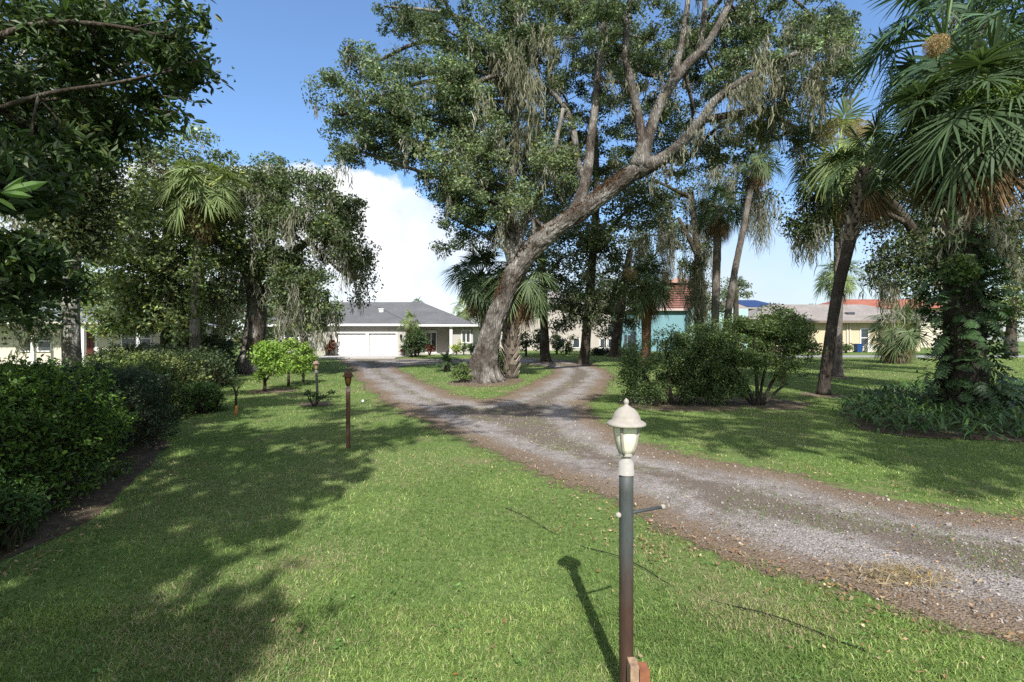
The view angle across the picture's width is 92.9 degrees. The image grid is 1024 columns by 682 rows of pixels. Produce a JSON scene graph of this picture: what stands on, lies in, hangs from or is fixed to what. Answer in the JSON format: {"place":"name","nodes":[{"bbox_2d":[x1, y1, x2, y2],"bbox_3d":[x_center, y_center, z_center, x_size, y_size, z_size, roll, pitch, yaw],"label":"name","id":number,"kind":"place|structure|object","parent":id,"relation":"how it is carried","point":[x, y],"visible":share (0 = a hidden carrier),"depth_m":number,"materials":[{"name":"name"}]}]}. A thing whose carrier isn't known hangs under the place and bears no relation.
{"place":"outdoors","nodes":[
{"label":"outdoors","id":0,"kind":"place"},
{"bbox_2d":[0,165,46,210],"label":"leafy twig","id":1,"kind":"object","parent":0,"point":[16,188],"visible":1,"depth_m":2.30,"materials":[{"name":"green plant"}]},
{"bbox_2d":[0,342,1023,681],"bbox_3d":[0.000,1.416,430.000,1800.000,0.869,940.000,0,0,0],"label":"lawn","id":2,"kind":"structure","parent":0,"point":[594,512],"depth_m":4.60,"materials":[{"name":"plant"}]},
{"bbox_2d":[0,465,56,557],"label":"hedge shrub","id":3,"kind":"object","parent":2,"relation":"on","point":[12,529],"visible":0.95,"depth_m":4.46,"materials":[{"name":"green plant"}]},
{"bbox_2d":[0,351,142,520],"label":"hedge shrub","id":4,"kind":"object","parent":2,"relation":"on","point":[34,424],"visible":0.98,"depth_m":5.55,"materials":[{"name":"green plant"}]},
{"bbox_2d":[0,187,143,306],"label":"background tree","id":5,"kind":"object","parent":2,"relation":"on","point":[6,227],"visible":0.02,"depth_m":42.57,"materials":[{"name":"green plant"}]},
{"bbox_2d":[0,0,154,365],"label":"vine clad tree","id":6,"kind":"object","parent":2,"relation":"on","point":[82,231],"visible":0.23,"depth_m":14.79,"materials":[{"name":"green plant"}]},
{"bbox_2d":[34,357,182,462],"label":"hedge shrub","id":7,"kind":"object","parent":2,"relation":"on","point":[132,381],"visible":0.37,"depth_m":8.48,"materials":[{"name":"green plant"}]},
{"bbox_2d":[0,307,218,365],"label":"house","id":8,"kind":"structure","parent":2,"relation":"on","point":[87,343],"depth_m":31.00,"materials":[{"name":"beige paint"}]},
{"bbox_2d":[18,330,36,351],"bbox_3d":[-30.796,0.000,30.955,1.201,1.364,0.090,0,0,0],"label":"window","id":9,"kind":"structure","parent":8,"relation":"in","point":[19,330],"depth_m":30.97,"materials":[{"name":"white paint"}]},
{"bbox_2d":[37,330,51,351],"bbox_3d":[-29.756,0.000,30.955,0.915,1.364,0.090,0,0,0],"label":"window","id":10,"kind":"structure","parent":8,"relation":"in","point":[44,345],"depth_m":30.97,"materials":[{"name":"grey glass"}]},
{"bbox_2d":[86,330,94,362],"bbox_3d":[-26.962,0.414,31.080,0.818,2.257,0.120,0,0,0],"label":"front door","id":11,"kind":"structure","parent":8,"relation":"in","point":[90,343],"depth_m":31.06,"materials":[{"name":"red paint"}]},
{"bbox_2d":[121,334,135,348],"bbox_3d":[-24.372,-0.163,30.955,0.997,1.445,0.090,0,0,0],"label":"window","id":12,"kind":"structure","parent":8,"relation":"in","point":[123,341],"depth_m":30.97,"materials":[{"name":"grey glass"}]},
{"bbox_2d":[136,330,151,347],"bbox_3d":[-23.423,-0.163,30.955,0.976,1.445,0.090,0,0,0],"label":"window","id":13,"kind":"structure","parent":8,"relation":"in","point":[143,338],"depth_m":30.97,"materials":[{"name":"grey glass"}]},
{"bbox_2d":[0,374,232,560],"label":"soil strip","id":14,"kind":"object","parent":2,"relation":"on","point":[49,527],"visible":0.1,"depth_m":5.62,"materials":[{"name":"brown soil"}]},
{"bbox_2d":[0,0,235,335],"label":"bay tree","id":15,"kind":"object","parent":2,"relation":"on","point":[60,159],"visible":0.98,"depth_m":7.24,"materials":[{"name":"green plant"}]},
{"bbox_2d":[84,340,158,360],"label":"hedge shrub","id":16,"kind":"object","parent":2,"relation":"on","point":[143,345],"visible":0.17,"depth_m":26.99,"materials":[{"name":"green plant"}]},
{"bbox_2d":[61,348,195,422],"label":"hedge shrub","id":17,"kind":"object","parent":2,"relation":"on","point":[155,363],"visible":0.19,"depth_m":11.24,"materials":[{"name":"green plant"}]},
{"bbox_2d":[55,116,260,350],"bbox_3d":[-17.205,-5.080,23.980,11.505,12.683,7.236,0,0,39],"label":"magnolia","id":18,"kind":"object","parent":2,"relation":"on","point":[160,299],"visible":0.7,"depth_m":21.89,"materials":[{"name":"green plant"}]},
{"bbox_2d":[102,346,215,388],"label":"hedge shrub","id":19,"kind":"object","parent":2,"relation":"on","point":[190,368],"visible":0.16,"depth_m":13.96,"materials":[{"name":"green plant"}]},
{"bbox_2d":[133,342,244,387],"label":"hedge shrub","id":20,"kind":"object","parent":2,"relation":"on","point":[214,370],"visible":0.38,"depth_m":18.27,"materials":[{"name":"green plant"}]},
{"bbox_2d":[145,330,241,375],"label":"hedge shrub","id":21,"kind":"object","parent":2,"relation":"on","point":[229,345],"visible":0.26,"depth_m":22.95,"materials":[{"name":"green plant"}]},
{"bbox_2d":[163,379,228,415],"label":"hedge shrub","id":22,"kind":"object","parent":2,"relation":"on","point":[206,398],"visible":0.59,"depth_m":12.41,"materials":[{"name":"green plant"}]},
{"bbox_2d":[149,158,258,351],"bbox_3d":[-13.695,-3.112,21.670,4.123,9.249,4.047,0,0,38],"label":"cabbage palm","id":23,"kind":"object","parent":2,"relation":"on","point":[199,189],"visible":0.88,"depth_m":21.18,"materials":[{"name":"green plant"}]},
{"bbox_2d":[180,277,246,334],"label":"distant tree","id":24,"kind":"object","parent":2,"relation":"on","point":[232,319],"visible":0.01,"depth_m":68.23,"materials":[{"name":"green plant"}]},
{"bbox_2d":[228,379,244,414],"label":"sapling","id":25,"kind":"object","parent":2,"relation":"on","point":[236,405],"visible":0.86,"depth_m":12.21,"materials":[{"name":"green plant"}]},
{"bbox_2d":[204,270,299,351],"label":"background tree","id":26,"kind":"object","parent":2,"relation":"on","point":[233,332],"visible":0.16,"depth_m":39.09,"materials":[{"name":"green plant"}]},
{"bbox_2d":[238,297,286,326],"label":"distant tree","id":27,"kind":"object","parent":2,"relation":"on","point":[268,313],"visible":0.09,"depth_m":69.74,"materials":[{"name":"green plant"}]},
{"bbox_2d":[188,151,383,373],"bbox_3d":[-11.602,-4.328,25.130,10.252,12.495,7.558,0,0,0],"label":"mossy oak","id":28,"kind":"object","parent":2,"relation":"on","point":[273,206],"visible":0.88,"depth_m":23.21,"materials":[{"name":"green plant"}]},
{"bbox_2d":[271,337,312,385],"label":"citrus tree","id":29,"kind":"object","parent":2,"relation":"on","point":[293,356],"visible":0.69,"depth_m":18.63,"materials":[{"name":"green plant"}]},
{"bbox_2d":[275,277,336,352],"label":"slender oak","id":30,"kind":"object","parent":2,"relation":"on","point":[291,331],"visible":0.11,"depth_m":33.08,"materials":[{"name":"green plant"}]},
{"bbox_2d":[289,339,323,381],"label":"citrus tree","id":31,"kind":"object","parent":2,"relation":"on","point":[310,357],"visible":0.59,"depth_m":19.46,"materials":[{"name":"green plant"}]},
{"bbox_2d":[313,360,319,404],"bbox_3d":[-5.597,1.235,13.900,0.202,1.423,0.202,0,0,0],"label":"lamp post","id":32,"kind":"object","parent":2,"relation":"on","point":[316,363],"visible":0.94,"depth_m":13.87,"materials":[{"name":"grey metal"}]},
{"bbox_2d":[322,338,336,355],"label":"cordyline","id":33,"kind":"object","parent":2,"relation":"on","point":[330,346],"visible":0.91,"depth_m":42.67,"materials":[{"name":"red plant"}]},
{"bbox_2d":[342,369,353,447],"bbox_3d":[-2.836,1.214,8.420,0.202,1.475,0.202,0,0,0],"label":"lamp post","id":34,"kind":"object","parent":2,"relation":"on","point":[348,375],"visible":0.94,"depth_m":8.39,"materials":[{"name":"brown metal"}]},
{"bbox_2d":[318,356,404,358],"bbox_3d":[-12.850,1.431,41.000,7.100,0.239,4.800,0,0,0],"label":"concrete apron","id":35,"kind":"object","parent":2,"relation":"on","point":[357,357],"visible":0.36,"depth_m":38.66,"materials":[{"name":"grey concrete"}]},
{"bbox_2d":[243,302,479,355],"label":"house","id":36,"kind":"structure","parent":2,"relation":"on","point":[373,330],"depth_m":45.30,"materials":[{"name":"grey paint"}]},
{"bbox_2d":[338,333,365,355],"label":"garage door","id":37,"kind":"structure","parent":36,"relation":"in","point":[346,338],"depth_m":43.54,"materials":[{"name":"white paint"}]},
{"bbox_2d":[369,333,395,355],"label":"garage door","id":38,"kind":"structure","parent":36,"relation":"in","point":[374,338],"depth_m":43.54,"materials":[{"name":"white paint"}]},
{"bbox_2d":[425,330,436,352],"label":"front door","id":39,"kind":"structure","parent":36,"relation":"in","point":[432,334],"depth_m":47.97,"materials":[{"name":"white paint"}]},
{"bbox_2d":[461,330,470,342],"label":"window","id":40,"kind":"structure","parent":36,"relation":"in","point":[465,334],"depth_m":46.08,"materials":[{"name":"white paint"}]},
{"bbox_2d":[398,310,420,356],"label":"palm","id":41,"kind":"object","parent":2,"relation":"on","point":[408,324],"visible":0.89,"depth_m":40.80,"materials":[{"name":"green plant"}]},
{"bbox_2d":[400,327,429,356],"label":"porch shrub","id":42,"kind":"object","parent":2,"relation":"on","point":[419,333],"visible":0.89,"depth_m":40.26,"materials":[{"name":"green plant"}]},
{"bbox_2d":[410,337,426,356],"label":"cordyline","id":43,"kind":"object","parent":2,"relation":"on","point":[420,347],"visible":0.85,"depth_m":40.08,"materials":[{"name":"green plant"}]},
{"bbox_2d":[425,344,434,354],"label":"cordyline","id":44,"kind":"object","parent":2,"relation":"on","point":[431,348],"visible":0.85,"depth_m":43.42,"materials":[{"name":"red plant"}]},
{"bbox_2d":[432,351,461,371],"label":"sago palm","id":45,"kind":"object","parent":2,"relation":"on","point":[446,359],"visible":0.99,"depth_m":25.74,"materials":[{"name":"green plant"}]},
{"bbox_2d":[449,339,463,354],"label":"yellow shrub","id":46,"kind":"object","parent":2,"relation":"on","point":[457,348],"visible":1,"depth_m":44.21,"materials":[{"name":"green plant"}]},
{"bbox_2d":[450,294,476,321],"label":"cabbage palm","id":47,"kind":"object","parent":2,"relation":"on","point":[459,314],"visible":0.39,"depth_m":61.18,"materials":[{"name":"green plant"}]},
{"bbox_2d":[460,342,467,354],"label":"clipped bush","id":48,"kind":"object","parent":2,"relation":"on","point":[464,348],"visible":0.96,"depth_m":44.53,"materials":[{"name":"green plant"}]},
{"bbox_2d":[466,343,473,354],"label":"clipped bush","id":49,"kind":"object","parent":2,"relation":"on","point":[469,346],"visible":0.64,"depth_m":44.46,"materials":[{"name":"green plant"}]},
{"bbox_2d":[439,242,504,329],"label":"cabbage palm","id":50,"kind":"object","parent":2,"relation":"on","point":[476,304],"visible":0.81,"depth_m":22.72,"materials":[{"name":"green plant"}]},
{"bbox_2d":[0,362,1023,677],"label":"fallen leaves","id":51,"kind":"object","parent":2,"relation":"on","point":[672,542],"visible":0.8,"depth_m":4.26,"materials":[{"name":"brown plant"}]},
{"bbox_2d":[480,250,561,378],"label":"cabbage palm","id":52,"kind":"object","parent":2,"relation":"on","point":[525,305],"visible":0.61,"depth_m":21.93,"materials":[{"name":"green plant"}]},
{"bbox_2d":[518,329,536,356],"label":"garden shrub","id":53,"kind":"object","parent":2,"relation":"on","point":[525,344],"visible":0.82,"depth_m":41.59,"materials":[{"name":"green plant"}]},
{"bbox_2d":[531,328,551,354],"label":"garden shrub","id":54,"kind":"object","parent":2,"relation":"on","point":[537,339],"visible":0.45,"depth_m":43.54,"materials":[{"name":"green plant"}]},
{"bbox_2d":[516,196,585,361],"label":"oak tree","id":55,"kind":"object","parent":2,"relation":"on","point":[562,326],"visible":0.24,"depth_m":33.87,"materials":[{"name":"green plant"}]},
{"bbox_2d":[499,292,611,349],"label":"building","id":56,"kind":"structure","parent":2,"relation":"on","point":[596,341],"depth_m":56.00,"materials":[{"name":"beige paint"}]},
{"bbox_2d":[573,338,579,347],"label":"window","id":57,"kind":"structure","parent":56,"relation":"in","point":[577,342],"depth_m":55.97,"materials":[{"name":"white paint"}]},
{"bbox_2d":[599,338,606,347],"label":"window","id":58,"kind":"structure","parent":56,"relation":"in","point":[601,342],"depth_m":55.97,"materials":[{"name":"white paint"}]},
{"bbox_2d":[550,333,564,353],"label":"garden shrub","id":59,"kind":"object","parent":2,"relation":"on","point":[558,347],"visible":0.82,"depth_m":45.67,"materials":[{"name":"green plant"}]},
{"bbox_2d":[551,334,578,353],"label":"garden shrub","id":60,"kind":"object","parent":2,"relation":"on","point":[568,348],"visible":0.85,"depth_m":45.83,"materials":[{"name":"green plant"}]},
{"bbox_2d":[590,346,608,355],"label":"garden shrub","id":61,"kind":"object","parent":2,"relation":"on","point":[597,351],"visible":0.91,"depth_m":43.75,"materials":[{"name":"green plant"}]},
{"bbox_2d":[527,127,700,363],"bbox_3d":[6.573,-6.319,31.824,11.915,16.180,8.874,0,0,0],"label":"oak tree","id":62,"kind":"object","parent":2,"relation":"on","point":[594,240],"visible":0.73,"depth_m":31.02,"materials":[{"name":"green plant"}]},
{"bbox_2d":[621,347,641,355],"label":"garden shrub","id":63,"kind":"object","parent":2,"relation":"on","point":[622,349],"visible":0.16,"depth_m":43.46,"materials":[{"name":"green plant"}]},
{"bbox_2d":[606,398,665,681],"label":"lamp post","id":64,"kind":"object","parent":2,"relation":"on","point":[626,422],"visible":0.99,"depth_m":2.49,"materials":[{"name":"black metal"}]},
{"bbox_2d":[579,213,693,356],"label":"oak tree","id":65,"kind":"object","parent":2,"relation":"on","point":[617,330],"visible":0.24,"depth_m":41.84,"materials":[{"name":"green plant"}]},
{"bbox_2d":[627,657,649,681],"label":"wooden stub","id":66,"kind":"object","parent":2,"relation":"on","point":[638,671],"visible":1,"depth_m":2.41,"materials":[{"name":"brown wood"}]},
{"bbox_2d":[612,250,682,362],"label":"cabbage palm","id":67,"kind":"object","parent":2,"relation":"on","point":[643,304],"visible":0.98,"depth_m":32.32,"materials":[{"name":"green plant"}]},
{"bbox_2d":[612,278,747,350],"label":"building","id":68,"kind":"structure","parent":2,"relation":"on","point":[677,318],"depth_m":54.00,"materials":[{"name":"teal paint"}]},
{"bbox_2d":[623,334,630,347],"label":"window","id":69,"kind":"structure","parent":68,"relation":"in","point":[627,336],"depth_m":53.97,"materials":[{"name":"grey glass"}]},
{"bbox_2d":[630,331,635,348],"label":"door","id":70,"kind":"structure","parent":68,"relation":"in","point":[632,337],"depth_m":53.93,"materials":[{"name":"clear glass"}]},
{"bbox_2d":[505,508,877,655],"bbox_3d":[1.102,1.838,3.919,0.181,0.043,3.690,0,0,-42],"label":"cable","id":71,"kind":"object","parent":2,"relation":"on","point":[717,601],"visible":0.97,"depth_m":3.31,"materials":[{"name":"black rubber"}]},
{"bbox_2d":[622,139,787,337],"bbox_3d":[14.091,-6.571,35.834,10.790,15.933,6.558,0,0,39],"label":"mossy oak","id":72,"kind":"object","parent":2,"relation":"on","point":[698,306],"visible":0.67,"depth_m":35.74,"materials":[{"name":"green plant"}]},
{"bbox_2d":[685,180,750,363],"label":"cabbage palm","id":73,"kind":"object","parent":2,"relation":"on","point":[717,228],"visible":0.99,"depth_m":30.78,"materials":[{"name":"green plant"}]},
{"bbox_2d":[708,276,755,345],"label":"bushy tree","id":74,"kind":"object","parent":2,"relation":"on","point":[724,290],"visible":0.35,"depth_m":46.92,"materials":[{"name":"green plant"}]},
{"bbox_2d":[709,300,769,310],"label":"house","id":75,"kind":"structure","parent":2,"relation":"on","point":[749,305],"depth_m":67.11,"materials":[{"name":"blue paint"}]},
{"bbox_2d":[723,140,787,327],"bbox_3d":[16.539,-6.214,33.104,3.873,15.536,3.834,0,0,42],"label":"cabbage palm","id":76,"kind":"object","parent":2,"relation":"on","point":[759,173],"visible":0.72,"depth_m":32.82,"materials":[{"name":"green plant"}]},
{"bbox_2d":[720,307,818,383],"bbox_3d":[9.112,0.156,17.597,3.593,2.780,1.536,0,0,14],"label":"fruit bush","id":77,"kind":"object","parent":2,"relation":"on","point":[804,320],"visible":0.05,"depth_m":17.33,"materials":[{"name":"green plant"}]},
{"bbox_2d":[744,304,927,351],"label":"house","id":78,"kind":"structure","parent":2,"relation":"on","point":[856,324],"depth_m":52.17,"materials":[{"name":"yellow paint"}]},
{"bbox_2d":[860,328,868,346],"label":"window","id":79,"kind":"structure","parent":78,"relation":"in","point":[862,330],"depth_m":51.97,"materials":[{"name":"grey glass"}]},
{"bbox_2d":[812,255,868,306],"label":"cabbage palm","id":80,"kind":"object","parent":2,"relation":"on","point":[826,283],"visible":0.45,"depth_m":45.89,"materials":[{"name":"green plant"}]},
{"bbox_2d":[843,342,853,352],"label":"garden shrub","id":81,"kind":"object","parent":2,"relation":"on","point":[846,347],"visible":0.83,"depth_m":48.95,"materials":[{"name":"green plant"}]},
{"bbox_2d":[853,344,862,351],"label":"wheelie bin","id":82,"kind":"object","parent":2,"relation":"on","point":[858,347],"visible":0.96,"depth_m":50.24,"materials":[{"name":"blue plastic"}]},
{"bbox_2d":[863,344,873,351],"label":"wheelie bin","id":83,"kind":"object","parent":2,"relation":"on","point":[866,349],"visible":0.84,"depth_m":50.34,"materials":[{"name":"white paint"}]},
{"bbox_2d":[821,299,942,346],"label":"house","id":84,"kind":"structure","parent":2,"relation":"on","point":[870,302],"depth_m":74.47,"materials":[{"name":"orange paint"}]},
{"bbox_2d":[771,0,1023,331],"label":"mossy oak","id":85,"kind":"object","parent":2,"relation":"on","point":[808,234],"visible":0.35,"depth_m":22.95,"materials":[{"name":"green plant"}]},
{"bbox_2d":[861,296,933,363],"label":"cabbage palm","id":86,"kind":"object","parent":2,"relation":"on","point":[900,347],"visible":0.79,"depth_m":32.51,"materials":[{"name":"green plant"}]},
{"bbox_2d":[838,0,1023,395],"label":"cabbage palm","id":87,"kind":"object","parent":2,"relation":"on","point":[905,74],"visible":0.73,"depth_m":14.35,"materials":[{"name":"green plant"}]},
{"bbox_2d":[840,388,1023,441],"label":"bed soil","id":88,"kind":"structure","parent":2,"relation":"on","point":[914,433],"depth_m":10.08,"materials":[{"name":"brown soil"}]},
{"bbox_2d":[829,376,1023,443],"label":"ground cover","id":89,"kind":"object","parent":88,"relation":"on","point":[909,402],"visible":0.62,"depth_m":11.24,"materials":[{"name":"green plant"}]},
{"bbox_2d":[862,0,1023,414],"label":"cabbage palm","id":90,"kind":"object","parent":88,"relation":"on","point":[970,160],"visible":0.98,"depth_m":12.27,"materials":[{"name":"green plant"}]},
{"bbox_2d":[931,293,1023,328],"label":"distant tree","id":91,"kind":"object","parent":2,"relation":"on","point":[1019,321],"visible":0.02,"depth_m":82.47,"materials":[{"name":"green plant"}]},
{"bbox_2d":[983,285,1022,321],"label":"distant tree","id":92,"kind":"object","parent":2,"relation":"on","point":[1005,300],"visible":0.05,"depth_m":80.91,"materials":[{"name":"green plant"}]},
{"bbox_2d":[984,230,1023,355],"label":"oak tree","id":93,"kind":"object","parent":2,"relation":"on","point":[1012,336],"visible":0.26,"depth_m":37.73,"materials":[{"name":"green plant"}]},
{"bbox_2d":[992,326,1023,345],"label":"garden shrub","id":94,"kind":"object","parent":2,"relation":"on","point":[1018,332],"visible":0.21,"depth_m":51.30,"materials":[{"name":"green plant"}]},
{"bbox_2d":[0,0,1023,341],"label":"sky","id":95,"kind":"structure","parent":0,"point":[271,46],"materials":[{"name":"blue"}]},
{"bbox_2d":[240,360,850,410],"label":"bare soil","id":96,"kind":"structure","parent":0,"point":[773,403],"depth_m":14.43,"materials":[{"name":"brown soil"}]},
{"bbox_2d":[246,339,294,390],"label":"citrus tree","id":97,"kind":"object","parent":96,"relation":"on","point":[267,350],"visible":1,"depth_m":16.86,"materials":[{"name":"green plant"}]},
{"bbox_2d":[302,389,334,405],"bbox_3d":[-5.341,1.576,13.688,1.015,0.525,0.674,0,0,0],"label":"sparse shrub","id":98,"kind":"object","parent":96,"relation":"on","point":[319,397],"visible":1,"depth_m":13.68,"materials":[{"name":"green plant"}]},
{"bbox_2d":[447,362,474,379],"bbox_3d":[-2.077,1.250,20.266,1.176,0.783,1.065,0,0,0],"label":"foot shrub","id":99,"kind":"object","parent":96,"relation":"on","point":[461,369],"visible":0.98,"depth_m":20.10,"materials":[{"name":"green plant"}]},
{"bbox_2d":[498,347,513,373],"bbox_3d":[-0.499,0.967,21.971,1.142,1.457,1.252,0,0,0],"label":"foot shrub","id":100,"kind":"object","parent":96,"relation":"on","point":[500,358],"visible":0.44,"depth_m":21.83,"materials":[{"name":"green plant"}]},
{"bbox_2d":[300,0,875,383],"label":"live oak","id":101,"kind":"object","parent":96,"relation":"on","point":[515,45],"visible":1,"depth_m":20.40,"materials":[{"name":"green plant"}]},
{"bbox_2d":[608,316,749,407],"bbox_3d":[4.781,0.616,14.121,3.926,2.680,2.055,0,0,0],"label":"azalea shrub","id":102,"kind":"object","parent":96,"relation":"on","point":[681,350],"visible":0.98,"depth_m":13.73,"materials":[{"name":"green plant"}]},
{"bbox_2d":[694,302,830,404],"bbox_3d":[7.075,0.347,14.082,3.960,2.994,2.175,0,0,0],"label":"azalea shrub","id":103,"kind":"object","parent":96,"relation":"on","point":[781,331],"visible":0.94,"depth_m":13.74,"materials":[{"name":"green plant"}]},
{"bbox_2d":[780,90,904,376],"bbox_3d":[15.511,-4.978,23.033,5.834,13.375,5.121,0,0,0],"label":"cabbage palm","id":104,"kind":"object","parent":96,"relation":"on","point":[824,152],"visible":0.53,"depth_m":22.64,"materials":[{"name":"green plant"}]},
{"bbox_2d":[802,104,913,394],"bbox_3d":[11.835,-2.925,16.631,3.492,9.455,3.660,0,0,30],"label":"cabbage palm","id":105,"kind":"object","parent":96,"relation":"on","point":[872,205],"visible":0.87,"depth_m":16.24,"materials":[{"name":"green plant"}]},
{"bbox_2d":[338,357,1023,645],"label":"driveway","id":106,"kind":"structure","parent":0,"point":[561,468],"depth_m":5.48,"materials":[{"name":"grey gravel"}]},
{"bbox_2d":[803,554,995,596],"bbox_3d":[2.975,1.818,3.791,1.289,0.137,0.704,0,0,0],"label":"fallen moss","id":107,"kind":"object","parent":106,"relation":"on","point":[901,575],"visible":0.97,"depth_m":3.77,"materials":[{"name":"beige plant"}]},
{"bbox_2d":[795,355,1023,356],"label":"street","id":108,"kind":"structure","parent":0,"point":[882,356],"depth_m":41.98,"materials":[{"name":"grey asphalt"}]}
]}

